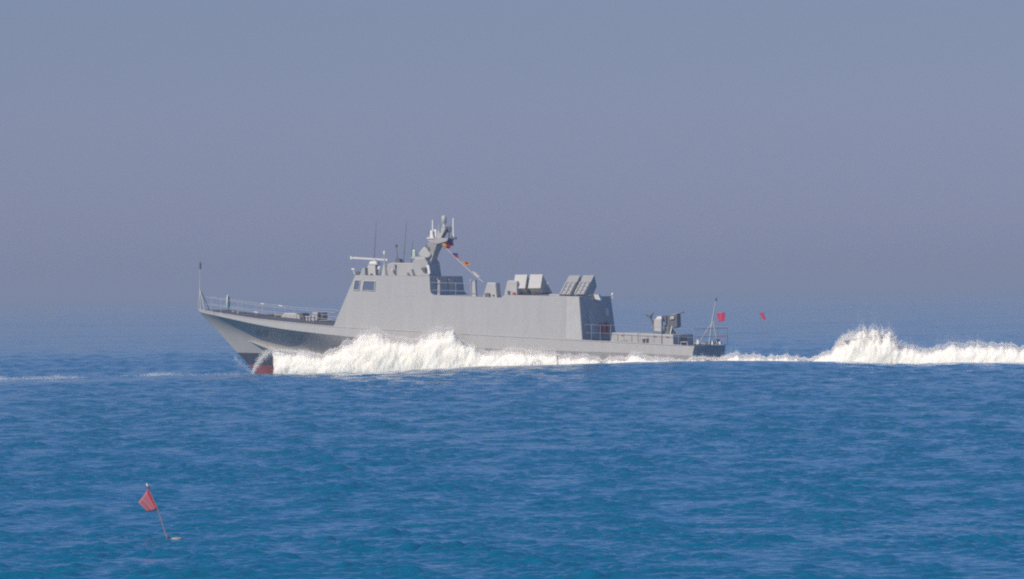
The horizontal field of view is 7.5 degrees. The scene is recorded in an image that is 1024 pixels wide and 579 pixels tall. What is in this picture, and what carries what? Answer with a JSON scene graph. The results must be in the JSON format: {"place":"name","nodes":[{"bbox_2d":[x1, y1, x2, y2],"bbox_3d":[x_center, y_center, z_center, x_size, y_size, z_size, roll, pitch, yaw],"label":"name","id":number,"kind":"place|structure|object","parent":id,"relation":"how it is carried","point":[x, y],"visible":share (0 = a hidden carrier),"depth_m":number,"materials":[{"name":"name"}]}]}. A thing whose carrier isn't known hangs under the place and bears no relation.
{"place":"outdoors","nodes":[
{"label":"outdoors","id":0,"kind":"place"},
{"bbox_2d":[0,287,1023,578],"bbox_3d":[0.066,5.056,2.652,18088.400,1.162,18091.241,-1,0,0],"label":"sea","id":1,"kind":"structure","parent":0,"point":[750,469],"depth_m":248.08,"materials":[{"name":"blue liquid"}]},
{"bbox_2d":[0,375,85,379],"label":"whitecap","id":2,"kind":"object","parent":1,"relation":"on","point":[40,378],"visible":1,"depth_m":485.94,"materials":[{"name":"white liquid"}]},
{"bbox_2d":[138,483,182,539],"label":"marker buoy","id":3,"kind":"object","parent":1,"relation":"on","point":[146,502],"visible":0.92,"depth_m":162.35,"materials":[{"name":"red fabric"}]},
{"bbox_2d":[232,316,556,373],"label":"bow spray","id":4,"kind":"object","parent":1,"relation":"on","point":[369,352],"visible":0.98,"depth_m":495.47,"materials":[{"name":"white liquid"}]},
{"bbox_2d":[198,215,727,373],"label":"patrol ship","id":5,"kind":"object","parent":1,"relation":"on","point":[399,297],"visible":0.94,"depth_m":496.86,"materials":[{"name":"grey metal"}]},
{"bbox_2d":[444,238,453,248],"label":"ensign","id":6,"kind":"object","parent":5,"relation":"attached to","point":[449,242],"visible":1,"depth_m":499.51,"materials":[{"name":"fabric"}]},
{"bbox_2d":[521,347,729,364],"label":"side foam","id":7,"kind":"object","parent":1,"relation":"on","point":[631,357],"visible":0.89,"depth_m":491.54,"materials":[{"name":"white"}]},
{"bbox_2d":[716,312,724,325],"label":"marker buoy","id":8,"kind":"object","parent":1,"relation":"on","point":[721,316],"visible":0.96,"depth_m":860.04,"materials":[{"name":"red fabric"}]},
{"bbox_2d":[759,310,765,329],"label":"marker buoy","id":9,"kind":"object","parent":1,"relation":"on","point":[762,315],"visible":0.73,"depth_m":870.03,"materials":[{"name":"red fabric"}]},
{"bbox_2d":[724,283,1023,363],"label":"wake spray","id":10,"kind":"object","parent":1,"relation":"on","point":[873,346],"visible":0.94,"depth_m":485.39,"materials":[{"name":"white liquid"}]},
{"bbox_2d":[0,0,1023,300],"label":"sky","id":11,"kind":"structure","parent":0,"point":[638,145],"materials":[{"name":"blue"}]}
]}

